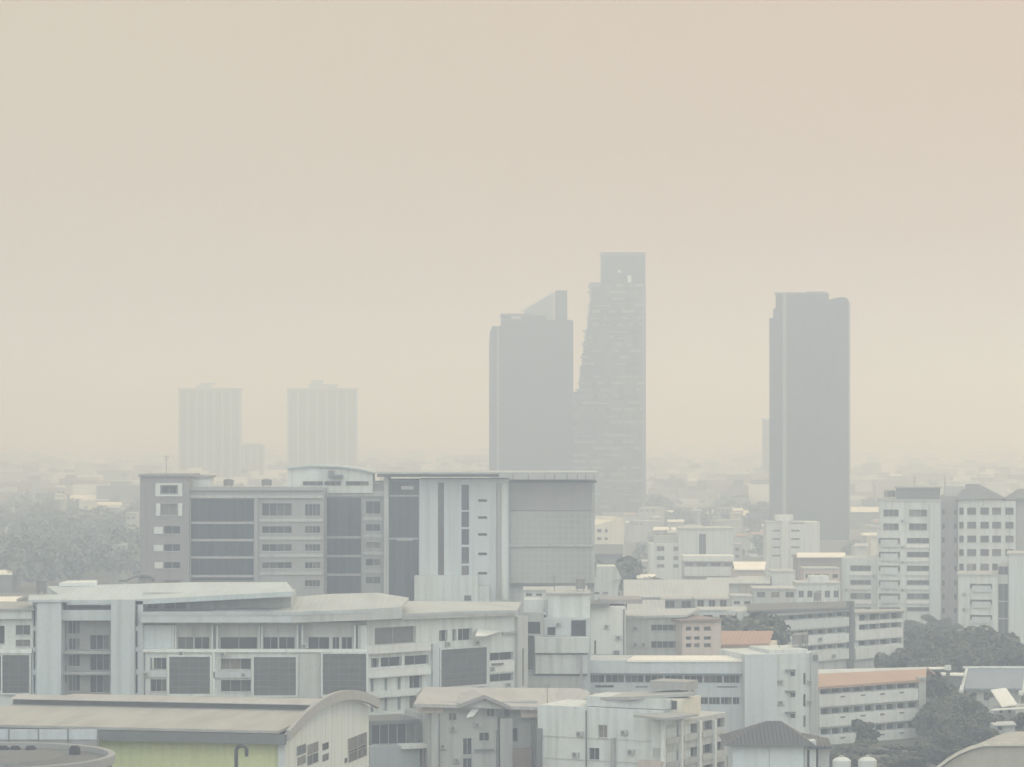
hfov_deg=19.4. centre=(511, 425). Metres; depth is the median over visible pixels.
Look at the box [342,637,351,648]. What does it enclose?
window
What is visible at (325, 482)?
window
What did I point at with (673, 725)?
white flats
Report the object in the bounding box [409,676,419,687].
window
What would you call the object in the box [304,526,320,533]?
window
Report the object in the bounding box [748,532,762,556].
house
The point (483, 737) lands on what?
window
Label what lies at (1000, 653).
broadleaf tree
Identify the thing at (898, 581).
window
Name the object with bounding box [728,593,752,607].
flat roofed house
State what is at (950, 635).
broadleaf tree
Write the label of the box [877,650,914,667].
broadleaf tree
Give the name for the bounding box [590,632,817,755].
long white building
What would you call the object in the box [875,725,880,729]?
gallery window
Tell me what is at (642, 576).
sheet roofed shed
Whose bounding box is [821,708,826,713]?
gallery window
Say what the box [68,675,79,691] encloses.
window
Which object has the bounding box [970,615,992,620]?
window
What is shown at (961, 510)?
window
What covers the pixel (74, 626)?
window
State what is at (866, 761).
water tank
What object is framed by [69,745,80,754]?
pump box
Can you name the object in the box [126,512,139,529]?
flat roofed house
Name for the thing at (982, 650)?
broadleaf tree
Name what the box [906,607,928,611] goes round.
window
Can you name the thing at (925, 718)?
broadleaf tree
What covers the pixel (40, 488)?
house
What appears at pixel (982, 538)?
window
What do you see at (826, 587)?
flat roofed house
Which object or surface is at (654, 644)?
window
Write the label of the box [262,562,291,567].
window
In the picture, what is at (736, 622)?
broadleaf tree
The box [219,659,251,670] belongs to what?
window
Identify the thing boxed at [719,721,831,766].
pavilion
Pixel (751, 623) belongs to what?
broadleaf tree
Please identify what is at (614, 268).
window
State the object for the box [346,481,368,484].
window
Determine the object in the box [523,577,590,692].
stepped white house
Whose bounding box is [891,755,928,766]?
broadleaf tree
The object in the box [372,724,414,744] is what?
window
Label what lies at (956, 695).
broadleaf tree
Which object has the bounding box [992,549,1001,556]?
window
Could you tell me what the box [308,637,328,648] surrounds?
window
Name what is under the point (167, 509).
window
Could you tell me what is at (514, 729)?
window
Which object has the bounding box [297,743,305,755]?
window
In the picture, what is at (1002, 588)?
window
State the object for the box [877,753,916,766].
broadleaf tree
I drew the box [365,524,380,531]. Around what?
window
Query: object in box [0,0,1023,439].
sky
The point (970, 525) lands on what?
window
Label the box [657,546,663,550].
window
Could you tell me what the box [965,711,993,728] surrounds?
broadleaf tree
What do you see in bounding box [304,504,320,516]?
window
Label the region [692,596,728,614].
flat roofed house
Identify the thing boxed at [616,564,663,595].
broadleaf tree
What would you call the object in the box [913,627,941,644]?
broadleaf tree
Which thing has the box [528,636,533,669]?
window
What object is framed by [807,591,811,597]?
window
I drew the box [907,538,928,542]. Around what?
window
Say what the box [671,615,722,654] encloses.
pink house
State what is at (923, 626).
broadleaf tree
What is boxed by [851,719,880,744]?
broadleaf tree
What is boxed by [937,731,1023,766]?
curved roof hall
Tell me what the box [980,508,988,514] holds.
window
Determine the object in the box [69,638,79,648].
window
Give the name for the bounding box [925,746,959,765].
broadleaf tree
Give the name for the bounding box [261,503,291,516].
window
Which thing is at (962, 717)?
broadleaf tree
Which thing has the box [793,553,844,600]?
long low building
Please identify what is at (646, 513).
house
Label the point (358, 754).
window
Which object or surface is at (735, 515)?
house
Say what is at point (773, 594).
window
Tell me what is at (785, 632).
broadleaf tree
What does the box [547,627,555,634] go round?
window
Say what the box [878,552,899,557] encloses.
window
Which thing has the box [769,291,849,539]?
dark slab tower
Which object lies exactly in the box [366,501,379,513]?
window
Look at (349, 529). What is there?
office block
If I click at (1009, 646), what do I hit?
broadleaf tree
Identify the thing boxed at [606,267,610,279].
window
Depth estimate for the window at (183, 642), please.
421.95 m
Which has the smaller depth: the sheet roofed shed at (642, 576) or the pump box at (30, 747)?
the pump box at (30, 747)
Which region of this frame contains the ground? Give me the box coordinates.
[0,440,1023,766]
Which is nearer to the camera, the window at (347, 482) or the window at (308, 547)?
the window at (308, 547)
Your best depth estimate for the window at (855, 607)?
742.53 m
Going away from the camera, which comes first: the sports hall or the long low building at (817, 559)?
the sports hall
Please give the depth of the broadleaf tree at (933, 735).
444.88 m
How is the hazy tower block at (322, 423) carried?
on the ground
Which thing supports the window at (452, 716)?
in the tan roofed flats at (479, 726)
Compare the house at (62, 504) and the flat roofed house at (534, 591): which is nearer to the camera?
the flat roofed house at (534, 591)
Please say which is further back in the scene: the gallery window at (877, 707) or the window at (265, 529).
the window at (265, 529)
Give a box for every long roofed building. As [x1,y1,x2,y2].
[70,495,109,501]
[98,502,127,505]
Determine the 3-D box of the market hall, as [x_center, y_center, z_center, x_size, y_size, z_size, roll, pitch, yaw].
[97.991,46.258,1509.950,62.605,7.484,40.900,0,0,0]
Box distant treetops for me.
[3,446,1023,518]
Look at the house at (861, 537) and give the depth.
1137.35 m
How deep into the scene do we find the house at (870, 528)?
1249.67 m
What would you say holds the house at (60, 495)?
on the ground
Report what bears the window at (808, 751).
in the pavilion
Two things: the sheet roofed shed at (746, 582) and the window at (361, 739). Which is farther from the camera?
the sheet roofed shed at (746, 582)
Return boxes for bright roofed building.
[731,562,765,576]
[850,507,878,528]
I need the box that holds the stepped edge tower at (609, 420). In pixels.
[573,252,645,518]
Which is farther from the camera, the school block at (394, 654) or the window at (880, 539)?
the window at (880, 539)
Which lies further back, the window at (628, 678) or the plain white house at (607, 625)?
the plain white house at (607, 625)
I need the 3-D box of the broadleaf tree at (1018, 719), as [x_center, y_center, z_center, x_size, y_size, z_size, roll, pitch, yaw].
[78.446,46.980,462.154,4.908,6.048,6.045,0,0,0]
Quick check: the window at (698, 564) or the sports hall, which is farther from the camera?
the window at (698, 564)
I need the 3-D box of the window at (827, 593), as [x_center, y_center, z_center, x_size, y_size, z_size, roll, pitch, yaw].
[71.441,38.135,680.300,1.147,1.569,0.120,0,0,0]
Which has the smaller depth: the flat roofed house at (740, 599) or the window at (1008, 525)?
the flat roofed house at (740, 599)
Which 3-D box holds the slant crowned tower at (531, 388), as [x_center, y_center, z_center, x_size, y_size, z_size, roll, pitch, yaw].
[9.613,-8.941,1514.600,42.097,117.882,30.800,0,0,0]
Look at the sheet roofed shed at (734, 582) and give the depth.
691.83 m
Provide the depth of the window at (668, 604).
600.29 m
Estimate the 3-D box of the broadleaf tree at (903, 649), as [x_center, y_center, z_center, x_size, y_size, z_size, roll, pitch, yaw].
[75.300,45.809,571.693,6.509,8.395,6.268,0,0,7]
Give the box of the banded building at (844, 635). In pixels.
[726,589,904,668]
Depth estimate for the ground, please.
8011.01 m
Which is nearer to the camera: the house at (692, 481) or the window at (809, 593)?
the window at (809, 593)
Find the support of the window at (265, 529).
in the office block at (349, 529)
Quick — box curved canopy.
[119,573,154,583]
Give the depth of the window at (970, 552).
738.74 m
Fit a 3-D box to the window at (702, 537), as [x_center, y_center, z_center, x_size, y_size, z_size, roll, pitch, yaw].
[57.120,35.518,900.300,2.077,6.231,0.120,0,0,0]
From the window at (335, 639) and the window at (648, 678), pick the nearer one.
the window at (335, 639)
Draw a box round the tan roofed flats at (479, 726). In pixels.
[414,669,581,766]
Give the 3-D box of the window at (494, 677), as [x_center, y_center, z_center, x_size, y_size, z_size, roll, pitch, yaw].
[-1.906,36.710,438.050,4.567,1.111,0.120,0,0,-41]
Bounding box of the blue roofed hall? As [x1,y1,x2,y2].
[940,666,1023,713]
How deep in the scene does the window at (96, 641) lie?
422.77 m
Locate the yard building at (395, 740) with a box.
[369,709,426,766]
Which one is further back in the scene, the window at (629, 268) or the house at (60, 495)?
the house at (60, 495)
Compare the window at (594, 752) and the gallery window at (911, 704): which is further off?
the gallery window at (911, 704)
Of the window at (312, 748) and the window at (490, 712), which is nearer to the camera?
the window at (312, 748)
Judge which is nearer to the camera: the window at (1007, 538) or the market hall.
the window at (1007, 538)
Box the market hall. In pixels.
[666,510,748,525]
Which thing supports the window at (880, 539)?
in the stepped white flats at (931, 543)
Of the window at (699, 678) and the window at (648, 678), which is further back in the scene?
the window at (648, 678)
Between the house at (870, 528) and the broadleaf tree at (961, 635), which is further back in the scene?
the house at (870, 528)
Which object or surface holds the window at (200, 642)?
in the school block at (394, 654)
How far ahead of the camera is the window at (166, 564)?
568.76 m
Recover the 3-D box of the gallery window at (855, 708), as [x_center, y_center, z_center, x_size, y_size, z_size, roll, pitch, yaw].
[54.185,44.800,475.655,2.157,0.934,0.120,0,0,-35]
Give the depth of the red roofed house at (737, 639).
493.36 m
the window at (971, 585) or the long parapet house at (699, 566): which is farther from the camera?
the long parapet house at (699, 566)
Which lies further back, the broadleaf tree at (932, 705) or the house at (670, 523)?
the house at (670, 523)
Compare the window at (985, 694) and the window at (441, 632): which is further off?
the window at (985, 694)
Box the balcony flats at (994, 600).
[957,550,1023,643]
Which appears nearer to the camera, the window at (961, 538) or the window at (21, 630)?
the window at (21, 630)
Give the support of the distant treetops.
on the ground
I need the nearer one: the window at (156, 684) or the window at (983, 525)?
the window at (156, 684)
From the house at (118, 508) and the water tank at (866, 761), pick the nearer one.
the water tank at (866, 761)
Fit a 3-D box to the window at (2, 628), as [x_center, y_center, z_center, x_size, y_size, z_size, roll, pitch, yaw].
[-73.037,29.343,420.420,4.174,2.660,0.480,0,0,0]
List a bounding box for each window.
[0,626,4,644]
[0,656,0,691]
[15,625,30,635]
[15,640,30,647]
[68,621,79,634]
[68,655,79,666]
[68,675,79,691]
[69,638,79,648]
[89,654,109,670]
[89,675,109,693]
[90,635,108,648]
[136,605,137,625]
[136,631,137,646]
[136,652,137,668]
[136,674,137,692]
[147,604,157,609]
[150,658,166,670]
[150,679,166,692]
[161,504,176,515]
[162,486,176,493]
[163,602,185,609]
[164,526,180,534]
[164,544,180,551]
[164,562,179,567]
[164,580,179,582]
[178,637,192,648]
[195,637,208,648]
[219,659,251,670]
[219,680,251,692]
[220,637,256,648]
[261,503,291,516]
[261,526,291,533]
[261,544,291,551]
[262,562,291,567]
[263,637,277,648]
[279,637,293,648]
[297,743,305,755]
[297,754,305,765]
[303,481,322,484]
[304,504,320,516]
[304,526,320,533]
[304,544,320,551]
[305,562,319,567]
[305,580,319,585]
[307,741,318,755]
[307,752,318,765]
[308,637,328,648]
[322,741,328,750]
[322,752,328,761]
[324,481,340,484]
[333,637,338,648]
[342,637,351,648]
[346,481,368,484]
[348,732,366,753]
[348,743,366,762]
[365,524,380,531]
[365,542,380,548]
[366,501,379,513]
[366,559,379,565]
[366,577,379,583]
[371,658,376,666]
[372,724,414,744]
[375,626,412,643]
[381,657,398,666]
[405,655,425,664]
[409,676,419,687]
[409,695,415,708]
[438,483,443,574]
[439,630,444,640]
[448,713,456,720]
[458,628,468,639]
[461,485,468,509]
[461,512,468,526]
[461,529,468,544]
[461,547,468,563]
[461,566,468,574]
[462,738,472,755]
[463,758,470,766]
[479,733,489,741]
[486,709,495,717]
[490,652,510,660]
[490,673,510,681]
[505,709,509,716]
[513,728,516,741]
[528,622,539,633]
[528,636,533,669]
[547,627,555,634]
[571,620,585,635]
[588,748,599,760]
[590,675,603,681]
[595,685,613,686]
[597,725,607,738]
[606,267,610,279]
[606,675,623,681]
[613,267,616,279]
[619,267,625,279]
[625,675,643,681]
[628,267,631,279]
[645,675,662,681]
[651,625,676,631]
[651,641,676,648]
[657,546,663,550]
[665,601,674,607]
[665,676,682,678]
[670,701,676,709]
[682,601,690,607]
[684,676,701,682]
[697,563,706,565]
[697,600,703,606]
[699,534,705,553]
[701,697,707,703]
[703,720,709,729]
[703,744,709,752]
[704,676,721,682]
[709,600,714,606]
[709,697,719,703]
[720,600,726,606]
[721,697,731,703]
[724,676,738,682]
[733,697,738,703]
[757,592,764,597]
[771,592,778,597]
[786,592,793,597]
[799,591,803,597]
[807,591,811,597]
[807,750,809,766]
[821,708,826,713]
[821,729,826,733]
[825,591,829,597]
[850,565,870,571]
[850,580,870,585]
[850,593,870,599]
[853,706,858,711]
[855,607,870,608]
[864,705,869,710]
[869,614,874,619]
[875,705,880,709]
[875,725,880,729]
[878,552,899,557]
[878,566,899,571]
[878,580,899,585]
[878,593,899,599]
[879,538,899,542]
[879,607,899,608]
[880,613,885,618]
[883,510,898,515]
[883,523,898,530]
[886,704,891,708]
[886,724,891,728]
[897,703,902,707]
[897,723,902,727]
[906,552,928,557]
[906,566,928,571]
[906,580,928,585]
[906,593,928,599]
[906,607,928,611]
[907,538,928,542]
[908,702,913,707]
[909,510,926,515]
[909,523,926,530]
[959,508,963,514]
[959,522,963,528]
[959,536,963,541]
[959,549,963,556]
[959,564,963,569]
[967,508,975,514]
[967,522,975,528]
[967,536,975,541]
[967,549,976,556]
[970,584,991,587]
[970,600,991,604]
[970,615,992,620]
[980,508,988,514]
[980,522,988,528]
[980,536,988,541]
[980,549,988,556]
[980,564,988,569]
[984,693,988,700]
[992,508,1000,514]
[992,522,1000,528]
[992,536,1000,541]
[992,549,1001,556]
[992,564,997,569]
[998,566,1007,574]
[998,584,1007,600]
[998,602,1007,617]
[998,619,1007,633]
[1005,508,1013,514]
[1005,522,1013,528]
[1005,536,1013,541]
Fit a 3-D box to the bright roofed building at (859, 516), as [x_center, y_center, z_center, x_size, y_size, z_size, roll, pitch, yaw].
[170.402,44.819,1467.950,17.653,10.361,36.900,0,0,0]
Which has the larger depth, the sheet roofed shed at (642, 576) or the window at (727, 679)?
the sheet roofed shed at (642, 576)
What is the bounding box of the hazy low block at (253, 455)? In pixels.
[242,443,264,474]
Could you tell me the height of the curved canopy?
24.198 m
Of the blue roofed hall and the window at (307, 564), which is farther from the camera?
the window at (307, 564)
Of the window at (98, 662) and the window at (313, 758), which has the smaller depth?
the window at (313, 758)
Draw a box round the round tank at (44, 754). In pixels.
[0,742,114,766]
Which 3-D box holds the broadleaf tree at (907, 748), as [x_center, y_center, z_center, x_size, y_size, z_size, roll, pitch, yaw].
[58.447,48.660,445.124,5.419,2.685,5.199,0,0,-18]
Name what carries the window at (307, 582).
in the office block at (349, 529)
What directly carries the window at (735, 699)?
in the long white building at (747, 687)
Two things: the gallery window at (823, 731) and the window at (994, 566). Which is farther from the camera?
the window at (994, 566)
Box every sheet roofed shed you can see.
[0,570,20,591]
[0,596,27,601]
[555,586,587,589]
[625,600,664,608]
[637,574,654,579]
[704,577,739,592]
[738,576,769,592]
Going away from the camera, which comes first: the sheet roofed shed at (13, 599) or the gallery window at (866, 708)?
the gallery window at (866, 708)
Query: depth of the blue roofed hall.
521.02 m
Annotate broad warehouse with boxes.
[620,580,728,604]
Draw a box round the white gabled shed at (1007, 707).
[987,688,1023,720]
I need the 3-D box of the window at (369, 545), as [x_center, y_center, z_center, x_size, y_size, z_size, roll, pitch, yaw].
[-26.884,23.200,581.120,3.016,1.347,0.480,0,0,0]
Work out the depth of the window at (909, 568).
740.00 m
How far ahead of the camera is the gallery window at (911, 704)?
482.64 m
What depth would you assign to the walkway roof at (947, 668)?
505.11 m
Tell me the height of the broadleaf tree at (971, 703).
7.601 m
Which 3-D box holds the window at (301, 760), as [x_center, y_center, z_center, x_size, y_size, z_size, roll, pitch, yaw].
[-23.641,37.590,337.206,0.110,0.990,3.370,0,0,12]
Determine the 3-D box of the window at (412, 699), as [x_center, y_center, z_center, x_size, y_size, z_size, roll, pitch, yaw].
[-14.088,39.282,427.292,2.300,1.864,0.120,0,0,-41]
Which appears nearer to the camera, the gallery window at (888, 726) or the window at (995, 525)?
the gallery window at (888, 726)
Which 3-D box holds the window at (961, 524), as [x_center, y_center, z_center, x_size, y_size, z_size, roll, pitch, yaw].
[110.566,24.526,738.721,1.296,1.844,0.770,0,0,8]
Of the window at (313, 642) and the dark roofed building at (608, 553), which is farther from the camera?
the dark roofed building at (608, 553)
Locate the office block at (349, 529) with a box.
[139,456,598,615]
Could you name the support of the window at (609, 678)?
in the long white building at (747, 687)
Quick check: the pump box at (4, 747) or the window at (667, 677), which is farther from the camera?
the window at (667, 677)
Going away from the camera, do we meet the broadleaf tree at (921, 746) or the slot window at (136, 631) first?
the slot window at (136, 631)
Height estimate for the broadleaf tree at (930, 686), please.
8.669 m
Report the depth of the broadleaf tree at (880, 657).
559.41 m
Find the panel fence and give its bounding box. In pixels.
[0,729,98,746]
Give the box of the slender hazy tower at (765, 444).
[761,418,768,472]
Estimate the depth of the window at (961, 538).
739.10 m
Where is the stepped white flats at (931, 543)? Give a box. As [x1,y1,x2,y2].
[842,476,1023,626]
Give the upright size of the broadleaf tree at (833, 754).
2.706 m
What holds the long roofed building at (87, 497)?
on the ground
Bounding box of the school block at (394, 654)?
[0,572,527,714]
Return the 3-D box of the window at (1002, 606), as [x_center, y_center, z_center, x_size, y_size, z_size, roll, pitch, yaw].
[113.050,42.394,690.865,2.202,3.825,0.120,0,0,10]
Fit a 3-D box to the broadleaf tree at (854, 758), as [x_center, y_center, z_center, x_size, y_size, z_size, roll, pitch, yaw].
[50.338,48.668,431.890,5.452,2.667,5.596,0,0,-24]
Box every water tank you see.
[832,755,850,766]
[858,755,876,766]
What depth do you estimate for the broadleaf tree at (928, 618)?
704.32 m
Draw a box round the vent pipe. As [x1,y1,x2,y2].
[234,744,248,766]
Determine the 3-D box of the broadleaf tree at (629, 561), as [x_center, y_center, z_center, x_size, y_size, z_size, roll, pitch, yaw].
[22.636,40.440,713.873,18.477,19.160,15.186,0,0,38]
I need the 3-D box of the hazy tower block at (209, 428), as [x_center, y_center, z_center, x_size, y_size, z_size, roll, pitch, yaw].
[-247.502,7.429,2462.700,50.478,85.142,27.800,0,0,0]
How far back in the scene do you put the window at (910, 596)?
740.18 m
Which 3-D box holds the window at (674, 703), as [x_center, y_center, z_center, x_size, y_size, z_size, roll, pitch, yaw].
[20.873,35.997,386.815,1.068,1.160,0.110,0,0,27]
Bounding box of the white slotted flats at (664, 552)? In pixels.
[647,526,741,579]
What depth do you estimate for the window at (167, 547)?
568.76 m
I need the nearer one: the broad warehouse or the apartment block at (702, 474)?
the broad warehouse
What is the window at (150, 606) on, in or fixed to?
in the school block at (394, 654)
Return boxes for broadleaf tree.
[595,555,646,575]
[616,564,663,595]
[707,615,765,630]
[721,620,778,644]
[723,611,776,627]
[730,616,781,642]
[772,613,791,644]
[829,750,840,766]
[833,743,870,756]
[844,754,878,766]
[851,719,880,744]
[853,739,882,754]
[874,652,890,667]
[874,744,902,754]
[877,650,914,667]
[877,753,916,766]
[891,644,920,656]
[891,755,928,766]
[892,745,917,756]
[903,619,920,629]
[903,626,926,647]
[903,628,909,649]
[906,642,943,666]
[911,623,928,630]
[911,658,950,681]
[911,694,958,727]
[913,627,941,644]
[914,739,935,764]
[915,708,943,737]
[920,614,939,626]
[924,630,949,649]
[924,727,953,749]
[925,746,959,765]
[926,678,943,703]
[929,618,952,631]
[933,649,956,664]
[933,678,956,698]
[933,711,962,740]
[938,699,968,714]
[938,732,972,750]
[940,629,958,648]
[941,622,963,632]
[944,655,963,678]
[945,689,969,706]
[953,625,977,648]
[953,640,976,658]
[953,711,986,739]
[954,650,998,672]
[958,694,988,715]
[960,721,986,748]
[965,625,995,649]
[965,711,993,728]
[971,727,997,745]
[972,630,1021,648]
[975,642,997,663]
[986,714,1008,727]
[990,647,1022,665]
[1000,640,1023,651]
[1003,649,1023,700]
[1009,712,1023,731]
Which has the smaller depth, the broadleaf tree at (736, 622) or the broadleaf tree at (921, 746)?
the broadleaf tree at (921, 746)
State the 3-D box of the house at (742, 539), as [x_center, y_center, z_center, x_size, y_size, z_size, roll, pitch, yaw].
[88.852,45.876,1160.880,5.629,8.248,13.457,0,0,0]
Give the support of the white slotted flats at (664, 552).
on the ground
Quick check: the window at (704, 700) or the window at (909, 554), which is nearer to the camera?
the window at (704, 700)
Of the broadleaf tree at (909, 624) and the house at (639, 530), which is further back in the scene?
the house at (639, 530)
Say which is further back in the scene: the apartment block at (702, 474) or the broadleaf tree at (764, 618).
the apartment block at (702, 474)
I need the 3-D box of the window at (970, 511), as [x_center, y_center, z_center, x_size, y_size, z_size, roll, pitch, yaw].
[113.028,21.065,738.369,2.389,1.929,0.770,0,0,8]
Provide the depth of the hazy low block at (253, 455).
2600.00 m
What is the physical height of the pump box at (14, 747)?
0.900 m
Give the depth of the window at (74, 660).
422.77 m
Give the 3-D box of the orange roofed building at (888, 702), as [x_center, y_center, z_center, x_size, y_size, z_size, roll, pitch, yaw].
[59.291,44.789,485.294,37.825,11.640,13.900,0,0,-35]
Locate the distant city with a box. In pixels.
[0,440,1023,509]
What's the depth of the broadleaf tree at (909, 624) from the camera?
698.94 m
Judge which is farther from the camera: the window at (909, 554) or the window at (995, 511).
the window at (909, 554)
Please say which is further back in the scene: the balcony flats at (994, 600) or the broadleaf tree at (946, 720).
the balcony flats at (994, 600)
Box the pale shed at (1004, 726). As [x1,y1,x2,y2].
[990,721,1015,732]
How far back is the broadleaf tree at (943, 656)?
551.94 m
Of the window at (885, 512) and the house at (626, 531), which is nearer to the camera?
the window at (885, 512)
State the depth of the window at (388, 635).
424.95 m
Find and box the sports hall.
[0,690,379,766]
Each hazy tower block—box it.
[178,383,242,477]
[286,380,357,469]
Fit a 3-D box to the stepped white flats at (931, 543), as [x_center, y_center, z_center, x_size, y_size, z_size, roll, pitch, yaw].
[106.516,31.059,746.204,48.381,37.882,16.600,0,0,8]
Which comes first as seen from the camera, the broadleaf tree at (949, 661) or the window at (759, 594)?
the broadleaf tree at (949, 661)
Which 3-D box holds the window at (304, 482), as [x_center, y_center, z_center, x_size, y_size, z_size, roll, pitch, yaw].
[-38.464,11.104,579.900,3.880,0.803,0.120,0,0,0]
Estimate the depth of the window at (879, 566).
741.08 m
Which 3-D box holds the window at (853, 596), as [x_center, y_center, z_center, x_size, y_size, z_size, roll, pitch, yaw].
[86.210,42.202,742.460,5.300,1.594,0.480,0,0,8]
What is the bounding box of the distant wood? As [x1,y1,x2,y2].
[0,498,859,583]
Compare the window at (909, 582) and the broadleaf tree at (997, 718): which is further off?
the window at (909, 582)
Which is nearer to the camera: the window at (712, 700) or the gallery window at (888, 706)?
the window at (712, 700)
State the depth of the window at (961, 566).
739.10 m
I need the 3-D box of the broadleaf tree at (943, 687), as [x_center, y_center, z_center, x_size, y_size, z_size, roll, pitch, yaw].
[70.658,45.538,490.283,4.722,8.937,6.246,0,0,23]
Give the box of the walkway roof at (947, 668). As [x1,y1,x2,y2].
[928,665,950,700]
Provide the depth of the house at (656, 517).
1288.43 m
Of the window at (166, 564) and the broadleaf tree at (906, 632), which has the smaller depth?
the window at (166, 564)
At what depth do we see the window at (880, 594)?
741.08 m
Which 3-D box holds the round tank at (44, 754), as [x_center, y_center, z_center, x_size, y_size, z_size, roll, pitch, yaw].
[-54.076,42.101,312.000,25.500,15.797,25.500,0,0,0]
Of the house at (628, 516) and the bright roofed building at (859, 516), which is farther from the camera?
the bright roofed building at (859, 516)
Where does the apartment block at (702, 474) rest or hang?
on the ground
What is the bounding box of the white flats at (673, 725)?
[536,678,726,766]
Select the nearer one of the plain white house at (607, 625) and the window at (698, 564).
the plain white house at (607, 625)
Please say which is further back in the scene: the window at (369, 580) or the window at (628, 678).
the window at (369, 580)
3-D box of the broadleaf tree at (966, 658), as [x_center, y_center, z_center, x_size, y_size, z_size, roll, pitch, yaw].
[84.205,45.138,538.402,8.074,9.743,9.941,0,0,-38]
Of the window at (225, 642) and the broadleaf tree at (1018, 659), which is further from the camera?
the broadleaf tree at (1018, 659)
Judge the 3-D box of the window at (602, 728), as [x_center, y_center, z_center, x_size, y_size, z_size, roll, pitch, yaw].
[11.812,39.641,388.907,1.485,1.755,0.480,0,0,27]
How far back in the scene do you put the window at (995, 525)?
737.83 m
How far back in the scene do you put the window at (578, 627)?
453.24 m
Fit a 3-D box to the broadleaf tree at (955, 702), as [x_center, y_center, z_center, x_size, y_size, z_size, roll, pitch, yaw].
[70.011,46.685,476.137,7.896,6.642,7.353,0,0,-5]
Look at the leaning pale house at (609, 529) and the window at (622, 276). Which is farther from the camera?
the window at (622, 276)
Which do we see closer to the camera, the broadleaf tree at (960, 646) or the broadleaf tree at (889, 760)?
the broadleaf tree at (889, 760)
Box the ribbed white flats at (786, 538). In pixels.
[762,515,819,575]
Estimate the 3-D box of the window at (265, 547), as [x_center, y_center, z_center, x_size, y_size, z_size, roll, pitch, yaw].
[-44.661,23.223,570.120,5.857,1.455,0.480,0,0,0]
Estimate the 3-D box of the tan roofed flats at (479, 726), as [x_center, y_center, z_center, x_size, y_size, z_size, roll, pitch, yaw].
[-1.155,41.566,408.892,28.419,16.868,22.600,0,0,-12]
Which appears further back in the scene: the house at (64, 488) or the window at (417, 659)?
the house at (64, 488)
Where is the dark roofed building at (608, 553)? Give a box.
[595,544,623,563]
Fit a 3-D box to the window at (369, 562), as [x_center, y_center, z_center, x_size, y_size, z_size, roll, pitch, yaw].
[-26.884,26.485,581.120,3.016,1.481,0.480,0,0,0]
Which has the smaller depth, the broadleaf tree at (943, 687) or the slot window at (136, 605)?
the slot window at (136, 605)
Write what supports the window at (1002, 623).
in the balcony flats at (994, 600)
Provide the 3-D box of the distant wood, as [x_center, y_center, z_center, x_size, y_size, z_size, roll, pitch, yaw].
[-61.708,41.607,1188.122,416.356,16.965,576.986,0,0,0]
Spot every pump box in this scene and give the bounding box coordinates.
[0,745,8,749]
[9,745,20,749]
[25,745,35,749]
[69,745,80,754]
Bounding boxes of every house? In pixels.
[35,486,62,491]
[55,493,66,500]
[55,497,65,509]
[61,486,67,491]
[78,500,97,510]
[107,505,125,512]
[109,543,128,583]
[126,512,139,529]
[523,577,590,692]
[523,586,553,614]
[590,596,641,654]
[594,564,621,599]
[595,515,623,556]
[623,513,635,533]
[625,521,628,542]
[626,608,699,654]
[629,520,663,542]
[638,507,664,526]
[639,559,647,573]
[651,516,661,519]
[652,527,669,534]
[659,596,693,614]
[666,519,683,528]
[666,530,675,534]
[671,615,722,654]
[681,554,733,579]
[688,479,696,485]
[690,509,700,524]
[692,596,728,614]
[696,607,746,617]
[710,519,740,539]
[716,506,735,519]
[721,631,776,648]
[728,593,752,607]
[729,512,741,533]
[731,508,743,532]
[734,534,748,555]
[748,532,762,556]
[749,586,796,603]
[767,569,795,585]
[792,575,840,601]
[799,566,839,581]
[851,543,867,555]
[857,533,876,542]
[860,525,879,532]
[866,535,876,555]
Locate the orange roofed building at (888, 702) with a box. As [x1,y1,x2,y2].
[818,667,934,744]
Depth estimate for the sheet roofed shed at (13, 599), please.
617.33 m
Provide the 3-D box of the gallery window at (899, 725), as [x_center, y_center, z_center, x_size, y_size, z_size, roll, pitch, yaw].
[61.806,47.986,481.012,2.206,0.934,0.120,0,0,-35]
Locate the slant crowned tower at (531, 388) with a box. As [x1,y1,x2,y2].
[489,290,572,478]
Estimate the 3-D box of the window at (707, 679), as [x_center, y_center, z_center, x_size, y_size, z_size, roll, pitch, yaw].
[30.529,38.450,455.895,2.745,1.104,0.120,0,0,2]
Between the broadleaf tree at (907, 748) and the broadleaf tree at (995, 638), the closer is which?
the broadleaf tree at (907, 748)
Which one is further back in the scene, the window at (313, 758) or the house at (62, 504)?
the house at (62, 504)
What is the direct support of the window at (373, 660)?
in the school block at (394, 654)
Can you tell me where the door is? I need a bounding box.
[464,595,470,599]
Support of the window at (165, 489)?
in the office block at (349, 529)
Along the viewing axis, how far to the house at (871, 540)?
1120.23 m
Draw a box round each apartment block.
[453,455,488,466]
[695,472,715,477]
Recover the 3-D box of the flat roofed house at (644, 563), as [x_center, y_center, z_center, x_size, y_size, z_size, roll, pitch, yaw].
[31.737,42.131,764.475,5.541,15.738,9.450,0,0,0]
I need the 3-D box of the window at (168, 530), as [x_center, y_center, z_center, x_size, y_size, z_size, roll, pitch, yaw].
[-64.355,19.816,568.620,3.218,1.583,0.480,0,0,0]
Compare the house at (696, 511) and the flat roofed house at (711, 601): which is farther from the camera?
the house at (696, 511)
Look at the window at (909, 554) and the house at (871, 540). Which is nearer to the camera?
the window at (909, 554)
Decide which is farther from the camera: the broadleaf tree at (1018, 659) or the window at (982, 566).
the window at (982, 566)
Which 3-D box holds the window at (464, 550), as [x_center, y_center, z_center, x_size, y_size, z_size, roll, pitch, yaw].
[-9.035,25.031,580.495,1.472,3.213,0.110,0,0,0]
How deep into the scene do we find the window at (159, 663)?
420.82 m

